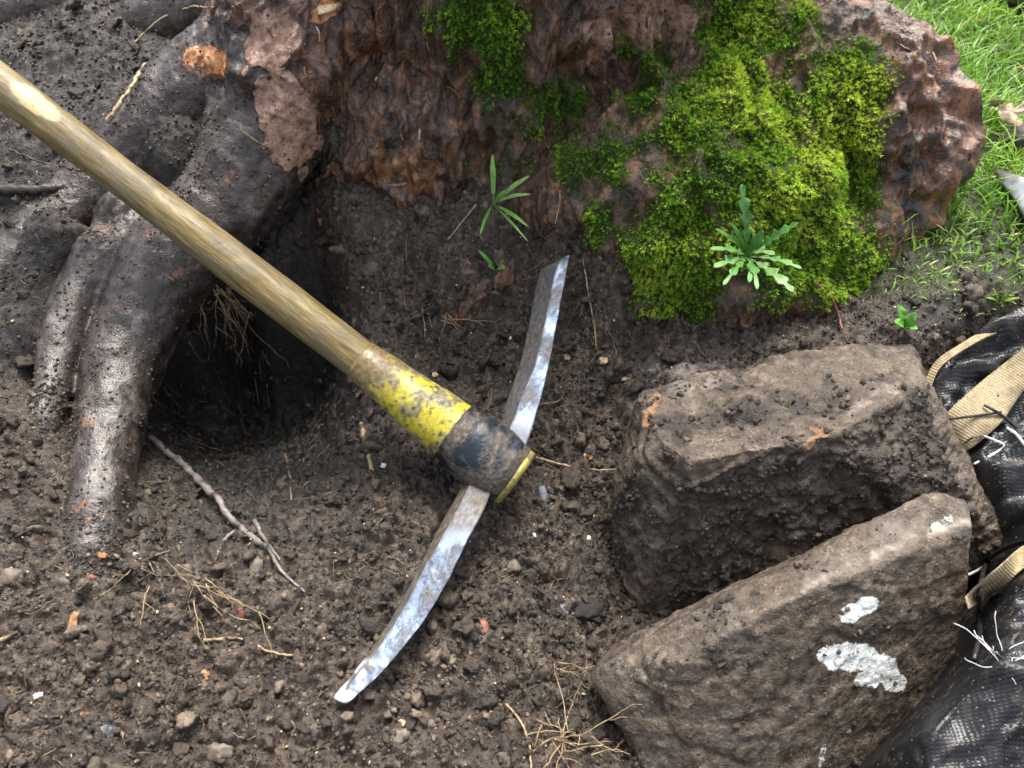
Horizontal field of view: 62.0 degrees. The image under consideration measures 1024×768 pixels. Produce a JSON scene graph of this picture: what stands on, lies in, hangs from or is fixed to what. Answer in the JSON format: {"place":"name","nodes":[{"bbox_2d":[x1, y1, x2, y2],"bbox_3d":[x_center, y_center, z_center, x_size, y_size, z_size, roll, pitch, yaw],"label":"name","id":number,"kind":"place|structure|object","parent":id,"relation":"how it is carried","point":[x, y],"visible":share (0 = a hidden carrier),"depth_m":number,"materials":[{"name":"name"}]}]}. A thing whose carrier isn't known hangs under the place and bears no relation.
{"place":"outdoors","nodes":[
{"label":"outdoors","id":0,"kind":"place"},
{"bbox_2d":[0,0,1023,767],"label":"soil ground","id":1,"kind":"structure","parent":0,"point":[314,274],"depth_m":0.89,"materials":[{"name":"brown soil"}]},
{"bbox_2d":[0,631,17,641],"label":"twig","id":2,"kind":"object","parent":1,"relation":"on","point":[8,636],"visible":1,"depth_m":0.71,"materials":[{"name":"beige wood"}]},
{"bbox_2d":[0,568,25,584],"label":"pebble","id":3,"kind":"object","parent":1,"relation":"on","point":[8,576],"visible":1,"depth_m":0.74,"materials":[{"name":"beige stone"}]},
{"bbox_2d":[0,182,64,194],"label":"root strand","id":4,"kind":"object","parent":1,"relation":"on","point":[9,189],"visible":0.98,"depth_m":0.96},
{"bbox_2d":[33,692,42,699],"bbox_3d":[-0.387,0.255,0.695,0.009,0.005,0.006,0,50,0],"label":"lime crumb","id":5,"kind":"object","parent":1,"relation":"on","point":[38,695],"visible":1,"depth_m":0.69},
{"bbox_2d":[8,148,84,171],"bbox_3d":[-0.493,-0.246,0.922,0.229,0.091,0.028,35,58,26],"label":"root strand","id":6,"kind":"object","parent":1,"relation":"on","point":[25,155],"visible":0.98,"depth_m":0.98},
{"bbox_2d":[67,611,78,627],"bbox_3d":[-0.379,0.205,0.735,0.009,0.007,0.018,0,50,0],"label":"wood chip","id":7,"kind":"object","parent":1,"relation":"on","point":[74,620],"visible":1,"depth_m":0.73,"materials":[{"name":"orange wood"}]},
{"bbox_2d":[94,724,115,737],"bbox_3d":[-0.327,0.280,0.686,0.017,0.010,0.012,0,50,0],"label":"pebble","id":8,"kind":"object","parent":1,"relation":"on","point":[107,729],"visible":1,"depth_m":0.68,"materials":[{"name":"grey stone"}]},
{"bbox_2d":[132,552,138,556],"bbox_3d":[-0.349,0.158,0.789,0.007,0.005,0.005,0,50,0],"label":"lime crumb","id":9,"kind":"object","parent":1,"relation":"on","point":[135,554],"visible":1,"depth_m":0.79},
{"bbox_2d":[93,550,196,599],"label":"root hairs","id":10,"kind":"object","parent":1,"relation":"on","point":[127,573],"visible":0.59,"depth_m":0.78},
{"bbox_2d":[134,5,213,42],"bbox_3d":[-0.370,-0.424,0.984,0.207,0.113,0.065,32,57,24],"label":"root strand","id":11,"kind":"object","parent":1,"relation":"on","point":[146,30],"visible":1,"depth_m":1.05},
{"bbox_2d":[140,574,271,653],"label":"root hairs","id":12,"kind":"object","parent":1,"relation":"on","point":[219,593],"visible":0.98,"depth_m":0.76},
{"bbox_2d":[201,669,210,680],"bbox_3d":[-0.264,0.250,0.731,0.009,0.006,0.010,0,50,0],"label":"wood chip","id":13,"kind":"object","parent":1,"relation":"on","point":[206,678],"visible":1,"depth_m":0.73,"materials":[{"name":"orange wood"}]},
{"bbox_2d":[195,301,235,341],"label":"root hairs","id":14,"kind":"object","parent":1,"relation":"hanging from","point":[205,319],"visible":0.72,"depth_m":1.08},
{"bbox_2d":[206,742,232,763],"bbox_3d":[-0.238,0.299,0.692,0.025,0.013,0.017,0,50,0],"label":"pebble","id":15,"kind":"object","parent":1,"relation":"on","point":[221,753],"visible":1,"depth_m":0.69,"materials":[{"name":"beige stone"}]},
{"bbox_2d":[147,434,305,592],"bbox_3d":[-0.304,0.127,0.870,0.053,0.069,0.307,-31,56,-23],"label":"root strand","id":16,"kind":"object","parent":1,"relation":"on","point":[209,491],"visible":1,"depth_m":0.84},
{"bbox_2d":[237,607,244,618],"bbox_3d":[-0.243,0.206,0.768,0.011,0.006,0.010,0,50,0],"label":"wood chip","id":17,"kind":"object","parent":1,"relation":"on","point":[240,611],"visible":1,"depth_m":0.77,"materials":[{"name":"red wood"}]},
{"bbox_2d":[199,285,288,366],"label":"root hairs","id":18,"kind":"object","parent":1,"relation":"on","point":[228,296],"visible":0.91,"depth_m":1.06},
{"bbox_2d":[203,636,292,656],"bbox_3d":[-0.228,0.228,0.750,0.086,0.015,0.013,5,50,4],"label":"root strand","id":19,"kind":"object","parent":1,"relation":"on","point":[233,638],"visible":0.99,"depth_m":0.75},
{"bbox_2d":[249,555,263,579],"bbox_3d":[-0.241,0.175,0.801,0.015,0.010,0.026,0,50,0],"label":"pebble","id":20,"kind":"object","parent":1,"relation":"on","point":[256,564],"visible":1,"depth_m":0.80,"materials":[{"name":"beige stone"}]},
{"bbox_2d":[0,60,569,703],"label":"mattock","id":21,"kind":"object","parent":1,"relation":"on","point":[484,458],"visible":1,"depth_m":0.82,"materials":[{"name":"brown wood"}]},
{"bbox_2d":[283,453,291,500],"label":"twig","id":22,"kind":"object","parent":1,"relation":"on","point":[286,461],"visible":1,"depth_m":0.92,"materials":[{"name":"brown wood"}]},
{"bbox_2d":[287,745,307,758],"bbox_3d":[-0.177,0.303,0.701,0.020,0.012,0.013,0,50,0],"label":"pebble","id":23,"kind":"object","parent":1,"relation":"on","point":[297,751],"visible":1,"depth_m":0.70,"materials":[{"name":"brown stone"}]},
{"bbox_2d":[315,208,321,226],"bbox_3d":[-0.225,-0.198,0.998,0.012,0.012,0.030,0,50,0],"label":"wood chip","id":24,"kind":"object","parent":1,"relation":"on","point":[317,218],"visible":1,"depth_m":1.00,"materials":[{"name":"red wood"}]},
{"bbox_2d":[2,40,665,767],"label":"clods","id":25,"kind":"object","parent":1,"relation":"on","point":[570,476],"visible":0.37,"depth_m":0.77,"materials":[{"name":"soil"}]},
{"bbox_2d":[359,422,375,489],"bbox_3d":[-0.151,0.074,0.894,0.007,0.020,0.099,-13,51,-11],"label":"twig","id":26,"kind":"object","parent":1,"relation":"on","point":[369,457],"visible":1,"depth_m":0.89,"materials":[{"name":"brown wood"}]},
{"bbox_2d":[382,728,409,743],"bbox_3d":[-0.095,0.290,0.697,0.023,0.008,0.016,0,50,0],"label":"pebble","id":27,"kind":"object","parent":1,"relation":"on","point":[400,735],"visible":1,"depth_m":0.69,"materials":[{"name":"beige stone"}]},
{"bbox_2d":[397,719,413,731],"bbox_3d":[-0.084,0.285,0.707,0.025,0.006,0.009,11,51,9],"label":"wood chip","id":28,"kind":"object","parent":1,"relation":"on","point":[402,722],"visible":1,"depth_m":0.71,"materials":[{"name":"yellow wood"}]},
{"bbox_2d":[0,200,879,767],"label":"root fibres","id":29,"kind":"object","parent":1,"relation":"on","point":[358,440],"visible":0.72,"depth_m":0.94,"materials":[{"name":"brown plant"}]},
{"bbox_2d":[422,308,494,340],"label":"root hairs","id":30,"kind":"object","parent":1,"relation":"on","point":[446,322],"visible":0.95,"depth_m":0.98},
{"bbox_2d":[447,205,475,239],"bbox_3d":[-0.057,-0.182,0.957,0.040,0.033,0.003,-27,55,-21],"label":"root strand","id":31,"kind":"object","parent":1,"relation":"on","point":[462,221],"visible":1,"depth_m":0.96},
{"bbox_2d":[479,618,488,631],"bbox_3d":[-0.025,0.221,0.772,0.010,0.006,0.016,0,50,0],"label":"wood chip","id":32,"kind":"object","parent":1,"relation":"on","point":[484,623],"visible":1,"depth_m":0.77,"materials":[{"name":"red wood"}]},
{"bbox_2d":[12,197,963,760],"bbox_3d":[-0.052,0.020,0.854,1.296,0.245,0.748,0,50,0],"label":"white grit","id":33,"kind":"object","parent":1,"relation":"on","point":[500,517],"visible":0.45,"depth_m":0.83,"materials":[{"name":"white stone"}]},
{"bbox_2d":[478,250,504,270],"bbox_3d":[-0.023,-0.134,0.957,0.034,0.026,0.012,14,51,12],"label":"seedling","id":34,"kind":"object","parent":1,"relation":"on","point":[489,262],"visible":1,"depth_m":0.96,"materials":[{"name":"green plant"}]},
{"bbox_2d":[0,0,986,577],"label":"tree stump","id":35,"kind":"object","parent":1,"relation":"on","point":[648,138],"visible":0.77,"depth_m":0.89,"materials":[{"name":"brown wood"}]},
{"bbox_2d":[87,573,94,579],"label":"wood chip","id":36,"kind":"object","parent":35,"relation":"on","point":[91,576],"visible":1,"depth_m":0.76,"materials":[{"name":"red wood"}]},
{"bbox_2d":[96,550,107,557],"bbox_3d":[-0.373,0.153,0.772,0.015,0.004,0.009,0,50,0],"label":"wood chip","id":37,"kind":"object","parent":35,"relation":"on","point":[99,553],"visible":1,"depth_m":0.77,"materials":[{"name":"orange wood"}]},
{"bbox_2d":[105,62,146,123],"bbox_3d":[-0.443,-0.347,0.997,0.028,0.035,0.108,9,51,8],"label":"twig","id":38,"kind":"object","parent":35,"relation":"on","point":[111,116],"visible":0.92,"depth_m":0.97,"materials":[{"name":"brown wood"}]},
{"bbox_2d":[239,129,272,149],"bbox_3d":[-0.268,-0.255,0.892,0.032,0.023,0.009,0,50,0],"label":"twig","id":39,"kind":"object","parent":35,"relation":"on","point":[252,138],"visible":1,"depth_m":0.89,"materials":[{"name":"wood"}]},
{"bbox_2d":[315,2,341,14],"bbox_3d":[-0.182,-0.375,0.847,0.028,0.009,0.017,-23,54,-18],"label":"wood chip","id":40,"kind":"object","parent":35,"relation":"on","point":[325,9],"visible":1,"depth_m":0.84,"materials":[{"name":"beige wood"}]},
{"bbox_2d":[710,184,801,291],"bbox_3d":[0.235,-0.136,0.832,0.087,0.068,0.103,0,50,0],"label":"dandelion","id":41,"kind":"object","parent":35,"relation":"on","point":[755,246],"visible":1,"depth_m":0.84,"materials":[{"name":"green plant"}]},
{"bbox_2d":[10,114,978,765],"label":"wood crumbs","id":42,"kind":"object","parent":1,"relation":"on","point":[250,538],"visible":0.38,"depth_m":0.79,"materials":[{"name":"brown wood"}]},
{"bbox_2d":[0,0,991,767],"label":"soil clods","id":43,"kind":"object","parent":1,"relation":"on","point":[146,710],"visible":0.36,"depth_m":0.79,"materials":[{"name":"brown soil"}]},
{"bbox_2d":[488,351,509,369],"bbox_3d":[-0.015,-0.028,0.974,0.025,0.017,0.018,0,50,0],"label":"soil clod","id":44,"kind":"object","parent":1,"relation":"on","point":[497,359],"visible":1,"depth_m":0.97,"materials":[{"name":"soil"}]},
{"bbox_2d":[480,154,529,240],"bbox_3d":[-0.003,-0.197,0.913,0.052,0.049,0.090,6,50,5],"label":"seedling","id":45,"kind":"object","parent":1,"relation":"on","point":[503,193],"visible":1,"depth_m":0.93,"materials":[{"name":"green plant"}]},
{"bbox_2d":[506,559,521,573],"bbox_3d":[0.001,0.176,0.819,0.018,0.011,0.014,0,50,0],"label":"pebble","id":46,"kind":"object","parent":1,"relation":"on","point":[513,565],"visible":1,"depth_m":0.82,"materials":[{"name":"beige stone"}]},
{"bbox_2d":[505,703,531,767],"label":"root strand","id":47,"kind":"object","parent":1,"relation":"on","point":[517,717],"visible":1,"depth_m":0.71},
{"bbox_2d":[538,485,548,503],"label":"pebble","id":48,"kind":"object","parent":1,"relation":"on","point":[542,491],"visible":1,"depth_m":0.88,"materials":[{"name":"grey stone"}]},
{"bbox_2d":[539,399,562,405],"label":"twig","id":49,"kind":"object","parent":1,"relation":"on","point":[547,403],"visible":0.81,"depth_m":0.93,"materials":[{"name":"brown wood"}]},
{"bbox_2d":[555,190,560,223],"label":"root strand","id":50,"kind":"object","parent":1,"relation":"on","point":[559,205],"visible":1,"depth_m":0.92},
{"bbox_2d":[560,603,568,614],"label":"pebble","id":51,"kind":"object","parent":1,"relation":"on","point":[565,610],"visible":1,"depth_m":0.81,"materials":[{"name":"grey stone"}]},
{"bbox_2d":[563,353,570,359],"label":"wood chip","id":52,"kind":"object","parent":1,"relation":"on","point":[567,356],"visible":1,"depth_m":0.95,"materials":[{"name":"beige wood"}]},
{"bbox_2d":[553,661,592,676],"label":"root hairs","id":53,"kind":"object","parent":1,"relation":"on","point":[560,663],"visible":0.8,"depth_m":0.77},
{"bbox_2d":[536,456,614,470],"bbox_3d":[0.070,0.086,0.899,0.092,0.011,0.006,9,51,8],"label":"root strand","id":54,"kind":"object","parent":1,"relation":"on","point":[554,462],"visible":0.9,"depth_m":0.90},
{"bbox_2d":[520,662,642,767],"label":"root hairs","id":55,"kind":"object","parent":1,"relation":"on","point":[561,739],"visible":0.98,"depth_m":0.71},
{"bbox_2d":[581,258,597,351],"bbox_3d":[0.086,-0.087,0.937,0.004,0.073,0.077,-11,51,-9],"label":"root strand","id":56,"kind":"object","parent":1,"relation":"on","point":[588,297],"visible":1,"depth_m":0.93},
{"bbox_2d":[572,598,609,625],"bbox_3d":[0.075,0.219,0.817,0.039,0.022,0.026,0,50,0],"label":"soil clod","id":57,"kind":"object","parent":1,"relation":"on","point":[595,610],"visible":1,"depth_m":0.81,"materials":[{"name":"soil"}]},
{"bbox_2d":[599,357,607,363],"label":"wood chip","id":58,"kind":"object","parent":1,"relation":"on","point":[604,360],"visible":1,"depth_m":0.93,"materials":[{"name":"beige wood"}]},
{"bbox_2d":[590,492,971,767],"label":"stone slab","id":59,"kind":"object","parent":1,"relation":"on","point":[838,651],"depth_m":0.71,"materials":[{"name":"stone"}]},
{"bbox_2d":[611,343,1002,616],"bbox_3d":[0.278,0.074,0.850,0.378,0.198,0.264,-5,50,-4],"label":"stone block","id":60,"kind":"object","parent":1,"relation":"on","point":[723,478],"depth_m":0.78,"materials":[{"name":"stone"}]},
{"bbox_2d":[814,281,842,329],"bbox_3d":[0.341,-0.087,0.907,0.048,0.040,0.017,37,59,27],"label":"root strand","id":61,"kind":"object","parent":1,"relation":"on","point":[832,300],"visible":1,"depth_m":0.91,"materials":[{"name":"red plant"}]},
{"bbox_2d":[894,305,917,329],"bbox_3d":[0.406,-0.063,0.880,0.025,0.028,0.021,16,52,13],"label":"seedling","id":62,"kind":"object","parent":1,"relation":"on","point":[904,321],"visible":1,"depth_m":0.88,"materials":[{"name":"green plant"}]},
{"bbox_2d":[857,307,1023,767],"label":"woven bag","id":63,"kind":"object","parent":1,"relation":"on","point":[963,713],"visible":0.31,"depth_m":0.73,"materials":[{"name":"black plastic"}]},
{"bbox_2d":[963,435,983,444],"bbox_3d":[0.447,0.054,0.825,0.017,0.010,0.006,0,50,0],"label":"cord","id":64,"kind":"object","parent":63,"relation":"on","point":[969,439],"visible":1,"depth_m":0.82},
{"bbox_2d":[949,411,1001,419],"bbox_3d":[0.448,0.030,0.824,0.061,0.012,0.005,-12,51,-10],"label":"cord","id":65,"kind":"object","parent":63,"relation":"on","point":[972,416],"visible":1,"depth_m":0.83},
{"bbox_2d":[973,435,1004,464],"bbox_3d":[0.459,0.066,0.818,0.021,0.017,0.029,22,53,17],"label":"plastic tie","id":66,"kind":"object","parent":63,"relation":"on","point":[995,452],"visible":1,"depth_m":0.82,"materials":[{"name":"white plastic"}]},
{"bbox_2d":[954,611,1023,683],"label":"thread tangle","id":67,"kind":"object","parent":63,"relation":"on","point":[989,649],"visible":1,"depth_m":0.64,"materials":[{"name":"white fabric"}]},
{"bbox_2d":[971,539,1023,661],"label":"cord","id":68,"kind":"object","parent":63,"relation":"on","point":[979,593],"visible":0.96,"depth_m":0.73,"materials":[{"name":"fabric"}]},
{"bbox_2d":[983,404,1016,428],"bbox_3d":[0.479,0.033,0.836,0.038,0.021,0.006,17,52,14],"label":"cord","id":69,"kind":"object","parent":63,"relation":"on","point":[1002,416],"visible":1,"depth_m":0.83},
{"bbox_2d":[1006,427,1023,445],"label":"plastic tie","id":70,"kind":"object","parent":63,"relation":"on","point":[1016,435],"visible":1,"depth_m":0.82,"materials":[{"name":"white plastic"}]},
{"bbox_2d":[859,0,1023,318],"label":"grass","id":71,"kind":"structure","parent":1,"relation":"on","point":[992,120],"depth_m":1.12,"materials":[{"name":"green plant"}]},
{"bbox_2d":[988,99,1023,127],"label":"dry leaf","id":72,"kind":"object","parent":71,"relation":"on","point":[1017,111],"visible":0.98,"depth_m":1.07,"materials":[{"name":"beige plant"}]},
{"bbox_2d":[992,169,1023,217],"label":"plastic sheet","id":73,"kind":"object","parent":71,"relation":"on","point":[1011,181],"visible":0.96,"depth_m":0.98,"materials":[{"name":"white plastic"}]},
{"bbox_2d":[995,0,1023,13],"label":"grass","id":74,"kind":"structure","parent":71,"relation":"on","point":[1013,4],"depth_m":1.27,"materials":[{"name":"green plant"}]},
{"bbox_2d":[1000,124,1023,157],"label":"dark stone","id":75,"kind":"object","parent":71,"relation":"on","point":[1019,143],"visible":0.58,"depth_m":1.05,"materials":[{"name":"grey stone"}]},
{"bbox_2d":[986,286,1018,303],"bbox_3d":[0.522,-0.089,0.910,0.033,0.027,0.020,19,53,15],"label":"grass tuft","id":76,"kind":"object","parent":1,"relation":"on","point":[1005,299],"visible":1,"depth_m":0.91,"materials":[{"name":"green plant"}]},
{"bbox_2d":[967,566,981,575],"bbox_3d":[0.449,0.181,0.825,0.017,0.008,0.010,0,50,0],"label":"plastic tie","id":77,"kind":"object","parent":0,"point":[974,571],"visible":0.86,"depth_m":0.82,"materials":[{"name":"white plastic"}]}
]}

